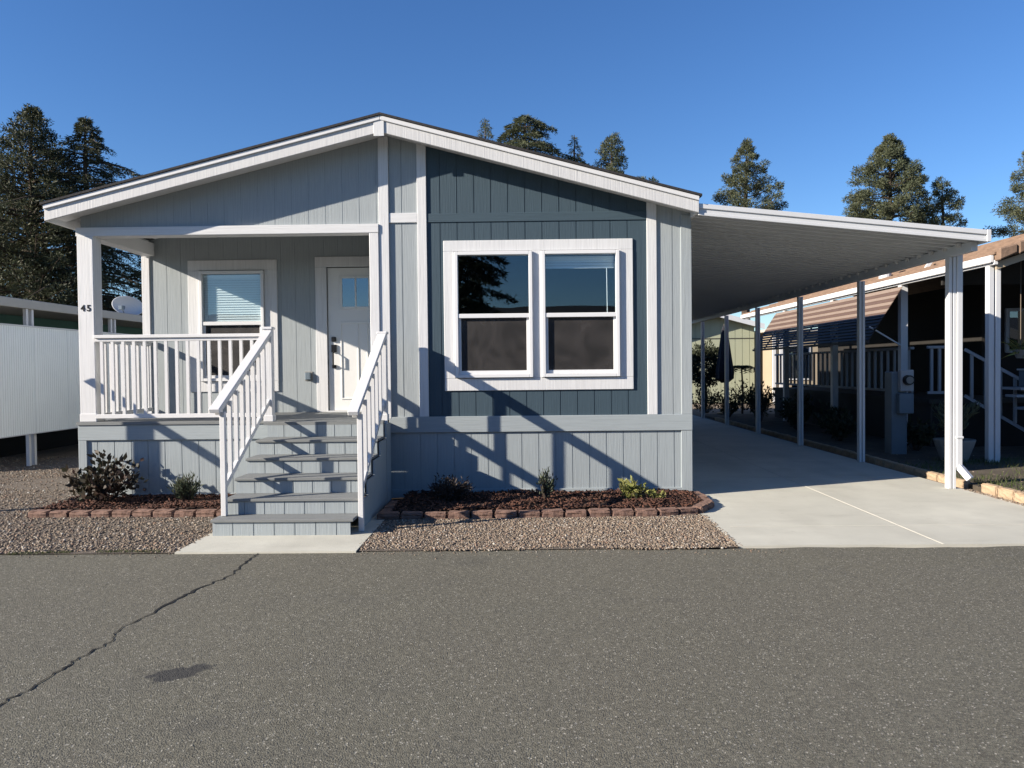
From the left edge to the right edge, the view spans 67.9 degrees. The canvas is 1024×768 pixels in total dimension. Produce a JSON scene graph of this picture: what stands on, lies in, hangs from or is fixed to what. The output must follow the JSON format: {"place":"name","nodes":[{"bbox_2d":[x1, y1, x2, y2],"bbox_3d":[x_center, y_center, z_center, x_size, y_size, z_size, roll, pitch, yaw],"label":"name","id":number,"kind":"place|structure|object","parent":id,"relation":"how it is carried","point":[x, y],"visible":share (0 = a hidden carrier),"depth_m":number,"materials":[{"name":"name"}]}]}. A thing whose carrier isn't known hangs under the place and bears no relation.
{"place":"outdoors","nodes":[
{"label":"outdoors","id":0,"kind":"place"},
{"bbox_2d":[0,444,216,553],"bbox_3d":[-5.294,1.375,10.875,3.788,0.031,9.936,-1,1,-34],"label":"gravel","id":1,"kind":"structure","parent":0,"point":[166,546],"depth_m":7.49,"materials":[{"name":"gravel"}]},
{"bbox_2d":[28,509,51,517],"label":"edging block","id":2,"kind":"structure","parent":1,"relation":"on","point":[40,513],"depth_m":8.16,"materials":[{"name":"concrete"}]},
{"bbox_2d":[49,510,72,517],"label":"edging block","id":3,"kind":"structure","parent":1,"relation":"on","point":[58,513],"depth_m":8.15,"materials":[{"name":"concrete"}]},
{"bbox_2d":[0,103,124,309],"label":"conifer tree","id":4,"kind":"object","parent":1,"relation":"on","point":[14,160],"visible":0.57,"depth_m":27.15,"materials":[{"name":"green plant"}]},
{"bbox_2d":[0,116,142,314],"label":"cedar tree","id":5,"kind":"object","parent":1,"relation":"on","point":[85,126],"visible":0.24,"depth_m":28.03,"materials":[{"name":"green plant"}]},
{"bbox_2d":[0,296,142,465],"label":"neighbour carport","id":6,"kind":"object","parent":1,"relation":"on","point":[29,311],"visible":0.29,"depth_m":13.51,"materials":[{"name":"white paint"}]},
{"bbox_2d":[0,323,143,437],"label":"privacy panel","id":7,"kind":"object","parent":6,"relation":"attached to","point":[39,379],"visible":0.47,"depth_m":12.87,"materials":[{"name":"white metal"}]},
{"bbox_2d":[112,296,141,314],"bbox_3d":[-8.305,-1.674,16.310,0.444,0.455,0.639,0,1,19],"label":"satellite dish","id":8,"kind":"object","parent":6,"relation":"on","point":[127,304],"visible":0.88,"depth_m":16.48,"materials":[{"name":"grey metal"}]},
{"bbox_2d":[0,314,142,456],"bbox_3d":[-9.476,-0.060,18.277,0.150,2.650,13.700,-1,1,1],"label":"green home","id":9,"kind":"object","parent":1,"relation":"on","point":[15,445],"visible":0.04,"depth_m":15.45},
{"bbox_2d":[69,510,92,517],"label":"edging block","id":10,"kind":"structure","parent":1,"relation":"on","point":[78,513],"depth_m":8.14,"materials":[{"name":"concrete"}]},
{"bbox_2d":[90,509,113,517],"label":"edging block","id":11,"kind":"structure","parent":1,"relation":"on","point":[101,513],"depth_m":8.14,"materials":[{"name":"concrete"}]},
{"bbox_2d":[111,509,134,516],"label":"edging block","id":12,"kind":"structure","parent":1,"relation":"on","point":[122,513],"depth_m":8.13,"materials":[{"name":"concrete"}]},
{"bbox_2d":[33,493,235,510],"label":"mulch","id":13,"kind":"object","parent":1,"relation":"on","point":[71,502],"visible":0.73,"depth_m":8.52,"materials":[{"name":"wood"}]},
{"bbox_2d":[58,449,148,501],"bbox_3d":[-4.634,1.063,8.661,0.894,0.615,0.855,-1,1,1],"label":"leafy shrub","id":14,"kind":"object","parent":13,"relation":"on","point":[97,488],"visible":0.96,"depth_m":8.62,"materials":[{"name":"green plant"}]},
{"bbox_2d":[167,472,203,499],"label":"dwarf shrub","id":15,"kind":"object","parent":13,"relation":"on","point":[185,490],"visible":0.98,"depth_m":8.69,"materials":[{"name":"green plant"}]},
{"bbox_2d":[132,509,155,516],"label":"edging block","id":16,"kind":"structure","parent":1,"relation":"on","point":[142,513],"depth_m":8.12,"materials":[{"name":"concrete"}]},
{"bbox_2d":[153,508,176,517],"bbox_3d":[-3.727,1.393,8.165,0.220,0.094,0.136,-1,2,1],"label":"edging block","id":17,"kind":"object","parent":1,"relation":"on","point":[162,512],"depth_m":8.11,"materials":[{"name":"concrete"}]},
{"bbox_2d":[174,509,196,516],"bbox_3d":[-3.498,1.401,8.160,0.220,0.093,0.136,0,0,1],"label":"edging block","id":18,"kind":"object","parent":1,"relation":"on","point":[184,513],"depth_m":8.10,"materials":[{"name":"concrete"}]},
{"bbox_2d":[195,509,217,516],"bbox_3d":[-3.271,1.392,8.162,0.219,0.094,0.137,0,1,3],"label":"edging block","id":19,"kind":"object","parent":1,"relation":"on","point":[205,512],"depth_m":8.10,"materials":[{"name":"concrete"}]},
{"bbox_2d":[5,548,783,559],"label":"loose gravel","id":20,"kind":"structure","parent":0,"point":[440,552],"depth_m":6.44,"materials":[{"name":"gravel"}]},
{"bbox_2d":[0,546,1023,767],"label":"road","id":21,"kind":"structure","parent":0,"point":[844,657],"depth_m":4.08,"materials":[{"name":"asphalt"}]},
{"bbox_2d":[4,549,162,554],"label":"gravel","id":22,"kind":"structure","parent":21,"relation":"on","point":[100,550],"depth_m":6.55,"materials":[{"name":"gravel"}]},
{"bbox_2d":[0,553,257,704],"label":"road crack","id":23,"kind":"object","parent":21,"relation":"on","point":[63,668],"visible":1,"depth_m":4.66,"materials":[{"name":"asphalt"}]},
{"bbox_2d":[0,0,1023,330],"label":"sky","id":24,"kind":"structure","parent":0,"point":[815,86],"materials":[{"name":"blue"}]},
{"bbox_2d":[357,514,742,550],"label":"gravel","id":25,"kind":"structure","parent":0,"point":[459,525],"depth_m":7.09,"materials":[{"name":"gravel"}]},
{"bbox_2d":[377,511,399,519],"bbox_3d":[-1.281,1.376,7.887,0.235,0.094,0.136,-1,2,-1],"label":"edging block","id":26,"kind":"object","parent":25,"relation":"on","point":[389,515],"depth_m":7.83,"materials":[{"name":"concrete"}]},
{"bbox_2d":[400,511,423,519],"bbox_3d":[-1.037,1.375,7.900,0.232,0.094,0.136,0,1,-2],"label":"edging block","id":27,"kind":"object","parent":25,"relation":"on","point":[407,515],"depth_m":7.84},
{"bbox_2d":[424,511,446,519],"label":"edging block","id":28,"kind":"structure","parent":25,"relation":"on","point":[436,515],"depth_m":7.83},
{"bbox_2d":[447,510,469,518],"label":"edging block","id":29,"kind":"structure","parent":25,"relation":"on","point":[456,514],"depth_m":7.84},
{"bbox_2d":[471,510,493,518],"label":"edging block","id":30,"kind":"structure","parent":25,"relation":"on","point":[480,514],"depth_m":7.84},
{"bbox_2d":[495,509,516,518],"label":"edging block","id":31,"kind":"structure","parent":25,"relation":"on","point":[501,513],"depth_m":7.85,"materials":[{"name":"concrete"}]},
{"bbox_2d":[518,510,540,517],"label":"edging block","id":32,"kind":"structure","parent":25,"relation":"on","point":[528,513],"depth_m":7.86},
{"bbox_2d":[541,508,563,517],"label":"edging block","id":33,"kind":"structure","parent":25,"relation":"on","point":[556,512],"depth_m":7.86,"materials":[{"name":"concrete"}]},
{"bbox_2d":[565,509,586,517],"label":"edging block","id":34,"kind":"structure","parent":25,"relation":"on","point":[579,513],"depth_m":7.86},
{"bbox_2d":[588,508,610,516],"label":"edging block","id":35,"kind":"structure","parent":25,"relation":"on","point":[599,512],"depth_m":7.87,"materials":[{"name":"concrete"}]},
{"bbox_2d":[611,508,634,516],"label":"edging block","id":36,"kind":"structure","parent":25,"relation":"on","point":[616,512],"depth_m":7.87,"materials":[{"name":"concrete"}]},
{"bbox_2d":[634,508,657,516],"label":"edging block","id":37,"kind":"structure","parent":25,"relation":"on","point":[645,512],"depth_m":7.87,"materials":[{"name":"concrete"}]},
{"bbox_2d":[280,402,998,550],"bbox_3d":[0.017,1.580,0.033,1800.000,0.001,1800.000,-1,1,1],"label":"ground","id":38,"kind":"structure","parent":0,"point":[698,413],"depth_m":14.49,"materials":[{"name":"soil"}]},
{"bbox_2d":[0,173,45,299],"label":"conifer tree","id":39,"kind":"object","parent":38,"relation":"on","point":[19,297],"visible":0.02,"depth_m":30.01,"materials":[{"name":"green plant"}]},
{"bbox_2d":[126,255,141,301],"bbox_3d":[-14.824,-2.497,31.521,4.690,7.598,5.196,-1,1,-34],"label":"cedar tree","id":40,"kind":"object","parent":38,"relation":"on","point":[136,282],"depth_m":30.99,"materials":[{"name":"green plant"}]},
{"bbox_2d":[175,513,384,553],"bbox_3d":[-2.096,1.465,7.375,1.555,0.104,1.770,-1,1,1],"label":"step pad","id":41,"kind":"object","parent":38,"relation":"on","point":[210,544],"visible":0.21,"depth_m":6.78,"materials":[{"name":"concrete"}]},
{"bbox_2d":[209,327,391,535],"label":"porch steps","id":42,"kind":"structure","parent":41,"relation":"on","point":[307,480],"depth_m":7.78,"materials":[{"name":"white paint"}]},
{"bbox_2d":[39,112,701,497],"bbox_3d":[-1.529,-1.029,16.503,7.630,4.495,15.600,-1,1,1],"label":"manufactured home","id":43,"kind":"object","parent":38,"relation":"on","point":[529,312],"visible":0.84,"depth_m":9.11,"materials":[{"name":"grey"}]},
{"bbox_2d":[187,259,278,391],"bbox_3d":[-3.940,-0.820,10.754,1.265,1.860,0.105,-1,1,1],"label":"window","id":44,"kind":"structure","parent":43,"relation":"in","point":[212,273],"depth_m":10.75,"materials":[{"name":"white plastic"}]},
{"bbox_2d":[327,267,370,411],"bbox_3d":[-2.136,-0.627,10.727,0.940,2.034,0.121,-1,1,1],"label":"front door","id":45,"kind":"structure","parent":43,"relation":"in","point":[349,330],"depth_m":10.75,"materials":[{"name":"white"}]},
{"bbox_2d":[443,238,633,390],"bbox_3d":[0.317,-0.826,9.134,2.260,1.796,0.175,-1,1,1],"label":"window","id":46,"kind":"structure","parent":43,"relation":"in","point":[581,349],"depth_m":9.09,"materials":[{"name":"white plastic"}]},
{"bbox_2d":[383,504,394,508],"bbox_3d":[-1.318,1.365,8.277,0.137,0.093,0.236,-2,0,2],"label":"edging block","id":47,"kind":"object","parent":38,"relation":"on","point":[389,505],"depth_m":8.20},
{"bbox_2d":[477,118,494,140],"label":"conifer tree","id":48,"kind":"object","parent":38,"relation":"on","point":[486,129],"visible":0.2,"depth_m":43.68,"materials":[{"name":"green plant"}]},
{"bbox_2d":[496,114,589,164],"bbox_3d":[0.677,-6.739,40.090,5.686,14.899,5.641,-1,1,-36],"label":"cedar tree","id":49,"kind":"object","parent":38,"relation":"on","point":[538,127],"visible":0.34,"depth_m":39.15,"materials":[{"name":"green plant"}]},
{"bbox_2d":[392,488,703,516],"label":"mulch","id":50,"kind":"object","parent":38,"relation":"on","point":[576,501],"visible":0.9,"depth_m":8.40,"materials":[{"name":"wood"}]},
{"bbox_2d":[423,473,475,501],"bbox_3d":[-0.706,1.176,8.593,0.561,0.354,0.560,-2,2,-38],"label":"mounded shrub","id":51,"kind":"object","parent":50,"relation":"on","point":[446,491],"visible":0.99,"depth_m":8.53,"materials":[{"name":"green plant"}]},
{"bbox_2d":[536,466,557,498],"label":"upright shrub","id":52,"kind":"object","parent":50,"relation":"on","point":[547,488],"visible":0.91,"depth_m":8.55,"materials":[{"name":"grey plant"}]},
{"bbox_2d":[617,475,648,499],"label":"shrub","id":53,"kind":"object","parent":50,"relation":"on","point":[632,489],"visible":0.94,"depth_m":8.47,"materials":[{"name":"yellow plant"}]},
{"bbox_2d":[641,488,665,498],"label":"shrub","id":54,"kind":"object","parent":50,"relation":"on","point":[662,494],"visible":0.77,"depth_m":8.44,"materials":[{"name":"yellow plant"}]},
{"bbox_2d":[567,135,585,163],"bbox_3d":[3.189,-6.164,39.872,3.430,13.708,3.287,-2,2,-44],"label":"cedar tree","id":55,"kind":"object","parent":38,"relation":"on","point":[575,145],"visible":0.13,"depth_m":39.69,"materials":[{"name":"green plant"}]},
{"bbox_2d":[591,131,627,173],"bbox_3d":[5.101,-6.225,39.766,3.398,13.794,3.139,-1,1,1],"label":"redwood tree","id":56,"kind":"object","parent":38,"relation":"on","point":[614,163],"visible":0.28,"depth_m":39.40,"materials":[{"name":"green plant"}]},
{"bbox_2d":[637,175,659,181],"bbox_3d":[6.915,-5.148,39.778,1.704,11.607,1.658,-1,1,1],"label":"redwood tree","id":57,"kind":"object","parent":38,"relation":"on","point":[652,179],"visible":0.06,"depth_m":39.61,"materials":[{"name":"green plant"}]},
{"bbox_2d":[657,507,678,515],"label":"edging block","id":58,"kind":"structure","parent":38,"relation":"on","point":[667,511],"depth_m":7.89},
{"bbox_2d":[677,506,697,514],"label":"edging block","id":59,"kind":"structure","parent":38,"relation":"on","point":[688,510],"depth_m":7.96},
{"bbox_2d":[692,340,718,408],"bbox_3d":[6.366,-0.264,25.098,1.542,2.444,1.573,-1,1,1],"label":"topiary tree","id":60,"kind":"object","parent":38,"relation":"on","point":[711,356],"visible":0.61,"depth_m":24.85,"materials":[{"name":"green plant"}]},
{"bbox_2d":[692,383,722,412],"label":"dark shrub","id":61,"kind":"object","parent":38,"relation":"on","point":[707,400],"visible":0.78,"depth_m":24.45,"materials":[{"name":"green plant"}]},
{"bbox_2d":[715,325,733,414],"bbox_3d":[6.682,-0.448,23.911,0.562,2.850,0.571,-1,1,1],"label":"closed parasol","id":62,"kind":"object","parent":38,"relation":"on","point":[720,371],"visible":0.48,"depth_m":23.78,"materials":[{"name":"blue fabric"}]},
{"bbox_2d":[692,315,764,402],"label":"green house","id":63,"kind":"structure","parent":38,"relation":"on","point":[741,336],"depth_m":31.86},
{"bbox_2d":[722,379,753,409],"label":"dark shrub","id":64,"kind":"object","parent":38,"relation":"on","point":[739,392],"visible":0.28,"depth_m":25.88,"materials":[{"name":"green plant"}]},
{"bbox_2d":[712,137,788,319],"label":"redwood tree","id":65,"kind":"object","parent":38,"relation":"on","point":[733,195],"visible":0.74,"depth_m":41.17,"materials":[{"name":"green plant"}]},
{"bbox_2d":[841,133,953,225],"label":"redwood tree","id":66,"kind":"object","parent":38,"relation":"on","point":[889,149],"visible":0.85,"depth_m":40.78,"materials":[{"name":"green plant"}]},
{"bbox_2d":[894,463,908,471],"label":"tan edging block","id":67,"kind":"structure","parent":38,"relation":"on","point":[899,467],"depth_m":11.20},
{"bbox_2d":[904,466,918,474],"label":"tan edging block","id":68,"kind":"structure","parent":38,"relation":"on","point":[909,469],"depth_m":10.91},
{"bbox_2d":[925,471,940,480],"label":"tan edging block","id":69,"kind":"structure","parent":38,"relation":"on","point":[931,475],"depth_m":10.32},
{"bbox_2d":[921,176,967,226],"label":"redwood tree","id":70,"kind":"object","parent":38,"relation":"on","point":[938,191],"visible":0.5,"depth_m":41.04,"materials":[{"name":"green plant"}]},
{"bbox_2d":[938,474,956,482],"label":"tan edging block","id":71,"kind":"structure","parent":38,"relation":"on","point":[941,478],"depth_m":10.09,"materials":[{"name":"stone"}]},
{"bbox_2d":[956,478,970,488],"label":"tan edging block","id":72,"kind":"structure","parent":38,"relation":"on","point":[961,483],"depth_m":9.63,"materials":[{"name":"stone"}]},
{"bbox_2d":[963,489,1023,505],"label":"loose gravel","id":73,"kind":"structure","parent":38,"relation":"on","point":[995,497],"depth_m":8.77,"materials":[{"name":"gravel"}]},
{"bbox_2d":[983,151,1023,237],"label":"redwood tree","id":74,"kind":"object","parent":38,"relation":"on","point":[1017,211],"visible":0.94,"depth_m":41.81,"materials":[{"name":"green plant"}]},
{"bbox_2d":[696,494,708,497],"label":"edging block","id":75,"kind":"structure","parent":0,"point":[701,496],"depth_m":8.65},
{"bbox_2d":[733,365,760,413],"bbox_3d":[7.427,0.176,24.508,1.154,1.564,1.189,-1,1,1],"label":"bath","id":76,"kind":"object","parent":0,"point":[744,367],"visible":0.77,"depth_m":24.48,"materials":[{"name":"grey stone"}]},
{"bbox_2d":[754,329,817,401],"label":"cream house","id":77,"kind":"structure","parent":0,"point":[768,367],"depth_m":30.84,"materials":[{"name":"white paint"}]},
{"bbox_2d":[789,347,810,379],"bbox_3d":[11.623,-0.870,30.811,0.950,1.400,0.060,-1,1,1],"label":"window","id":78,"kind":"structure","parent":77,"relation":"in","point":[808,349],"depth_m":30.78,"materials":[{"name":"white paint"}]},
{"bbox_2d":[850,452,856,458],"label":"tan edging block","id":79,"kind":"structure","parent":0,"point":[853,455],"depth_m":12.76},
{"bbox_2d":[692,415,1023,547],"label":"driveway","id":80,"kind":"structure","parent":0,"point":[766,512],"depth_m":8.56,"materials":[{"name":"concrete"}]},
{"bbox_2d":[693,503,707,513],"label":"edging block","id":81,"kind":"structure","parent":80,"relation":"on","point":[701,508],"depth_m":8.04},
{"bbox_2d":[699,501,713,509],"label":"edging block","id":82,"kind":"structure","parent":80,"relation":"on","point":[710,504],"depth_m":8.26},
{"bbox_2d":[691,203,990,488],"bbox_3d":[3.987,-0.542,16.142,3.460,3.421,14.800,-1,1,1],"label":"carport","id":83,"kind":"object","parent":80,"relation":"on","point":[743,258],"visible":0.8,"depth_m":10.35,"materials":[{"name":"white paint"}]},
{"bbox_2d":[693,439,995,543],"bbox_3d":[3.918,1.186,15.249,3.410,0.003,17.460,-1,1,1],"label":"driveway joint","id":84,"kind":"object","parent":80,"relation":"on","point":[847,503],"visible":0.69,"depth_m":7.88,"materials":[{"name":"concrete"}]},
{"bbox_2d":[705,414,1023,491],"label":"yard soil","id":85,"kind":"structure","parent":0,"point":[874,446],"depth_m":13.17,"materials":[{"name":"soil"}]},
{"bbox_2d":[710,388,745,416],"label":"dark shrub","id":86,"kind":"object","parent":85,"relation":"on","point":[733,405],"visible":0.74,"depth_m":22.42,"materials":[{"name":"green plant"}]},
{"bbox_2d":[741,381,776,421],"bbox_3d":[6.737,0.460,20.515,0.954,1.122,1.058,-1,1,1],"label":"dark shrub","id":87,"kind":"object","parent":85,"relation":"on","point":[765,406],"visible":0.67,"depth_m":20.54,"materials":[{"name":"green plant"}]},
{"bbox_2d":[745,387,774,408],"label":"dark shrub","id":88,"kind":"object","parent":85,"relation":"on","point":[773,394],"visible":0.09,"depth_m":23.19,"materials":[{"name":"green plant"}]},
{"bbox_2d":[774,394,816,429],"bbox_3d":[6.646,0.645,17.919,0.940,0.864,0.978,0,2,37],"label":"dark shrub","id":89,"kind":"object","parent":85,"relation":"on","point":[793,413],"visible":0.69,"depth_m":17.83,"materials":[{"name":"green plant"}]},
{"bbox_2d":[779,390,813,422],"bbox_3d":[7.244,0.559,19.339,0.898,0.962,0.933,-1,1,1],"label":"dark shrub","id":90,"kind":"object","parent":85,"relation":"on","point":[805,399],"visible":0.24,"depth_m":19.27,"materials":[{"name":"green plant"}]},
{"bbox_2d":[804,440,813,445],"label":"tan edging block","id":91,"kind":"structure","parent":85,"relation":"on","point":[806,442],"depth_m":14.85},
{"bbox_2d":[810,442,817,447],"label":"tan edging block","id":92,"kind":"structure","parent":85,"relation":"on","point":[813,444],"depth_m":14.51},
{"bbox_2d":[816,443,825,449],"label":"tan edging block","id":93,"kind":"structure","parent":85,"relation":"on","point":[818,445],"depth_m":14.25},
{"bbox_2d":[822,444,829,451],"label":"tan edging block","id":94,"kind":"structure","parent":85,"relation":"on","point":[825,447],"depth_m":13.93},
{"bbox_2d":[812,399,851,434],"bbox_3d":[6.971,0.712,16.509,0.874,0.782,0.792,-1,1,1],"label":"dark shrub","id":95,"kind":"object","parent":85,"relation":"on","point":[832,409],"visible":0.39,"depth_m":16.51,"materials":[{"name":"green plant"}]},
{"bbox_2d":[829,446,838,452],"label":"tan edging block","id":96,"kind":"structure","parent":85,"relation":"on","point":[832,449],"depth_m":13.64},
{"bbox_2d":[817,406,856,440],"bbox_3d":[6.487,0.777,15.150,0.845,0.719,0.788,0,1,36],"label":"dark shrub","id":97,"kind":"object","parent":85,"relation":"on","point":[836,427],"visible":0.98,"depth_m":15.04,"materials":[{"name":"green plant"}]},
{"bbox_2d":[835,448,845,454],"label":"tan edging block","id":98,"kind":"structure","parent":85,"relation":"on","point":[838,451],"depth_m":13.36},
{"bbox_2d":[842,449,854,456],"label":"tan edging block","id":99,"kind":"structure","parent":85,"relation":"on","point":[846,452],"depth_m":13.04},
{"bbox_2d":[741,234,1023,461],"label":"neighbour home","id":100,"kind":"object","parent":85,"relation":"on","point":[905,319],"visible":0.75,"depth_m":15.64,"materials":[{"name":"white paint"}]},
{"bbox_2d":[1001,264,1023,358],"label":"hanging plant","id":101,"kind":"object","parent":100,"relation":"hanging from","point":[1018,352],"visible":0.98,"depth_m":12.17,"materials":[{"name":"green plant"}]},
{"bbox_2d":[1004,308,1023,352],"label":"window","id":102,"kind":"structure","parent":100,"relation":"in","point":[1012,315],"depth_m":15.28,"materials":[{"name":"glass"}]},
{"bbox_2d":[1017,369,1023,386],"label":"storage box","id":103,"kind":"object","parent":100,"relation":"on","point":[1021,377],"visible":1,"depth_m":12.81,"materials":[{"name":"grey metal"}]},
{"bbox_2d":[885,370,914,453],"bbox_3d":[6.544,0.477,12.807,0.320,1.430,0.445,-1,1,1],"label":"meter pedestal","id":104,"kind":"object","parent":85,"relation":"on","point":[899,401],"visible":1,"depth_m":12.78,"materials":[{"name":"grey metal"}]},
{"bbox_2d":[931,399,980,461],"bbox_3d":[6.900,0.698,11.828,0.791,1.003,0.778,-1,1,1],"label":"potted plant","id":105,"kind":"object","parent":85,"relation":"on","point":[968,444],"visible":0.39,"depth_m":11.73,"materials":[{"name":"green plant"}]},
{"bbox_2d":[898,455,1023,490],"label":"yard grass","id":106,"kind":"structure","parent":85,"relation":"on","point":[923,466],"depth_m":10.94,"materials":[{"name":"plant"}]},
{"bbox_2d":[866,456,878,463],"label":"tan edging block","id":107,"kind":"structure","parent":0,"point":[870,459],"depth_m":12.14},
{"bbox_2d":[875,458,888,466],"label":"tan edging block","id":108,"kind":"structure","parent":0,"point":[879,461],"depth_m":11.82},
{"bbox_2d":[884,460,896,468],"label":"tan edging block","id":109,"kind":"structure","parent":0,"point":[888,464],"depth_m":11.54,"materials":[{"name":"concrete"}]},
{"bbox_2d":[915,468,929,477],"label":"tan edging block","id":110,"kind":"structure","parent":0,"point":[919,472],"depth_m":10.62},
{"bbox_2d":[981,483,1002,496],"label":"tan edging block","id":111,"kind":"structure","parent":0,"point":[990,489],"depth_m":8.98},
{"bbox_2d":[998,487,1020,500],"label":"tan edging block","id":112,"kind":"structure","parent":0,"point":[1006,493],"depth_m":8.66,"materials":[{"name":"concrete"}]},
{"bbox_2d":[1015,492,1023,503],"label":"tan edging block","id":113,"kind":"structure","parent":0,"point":[1019,497],"depth_m":8.44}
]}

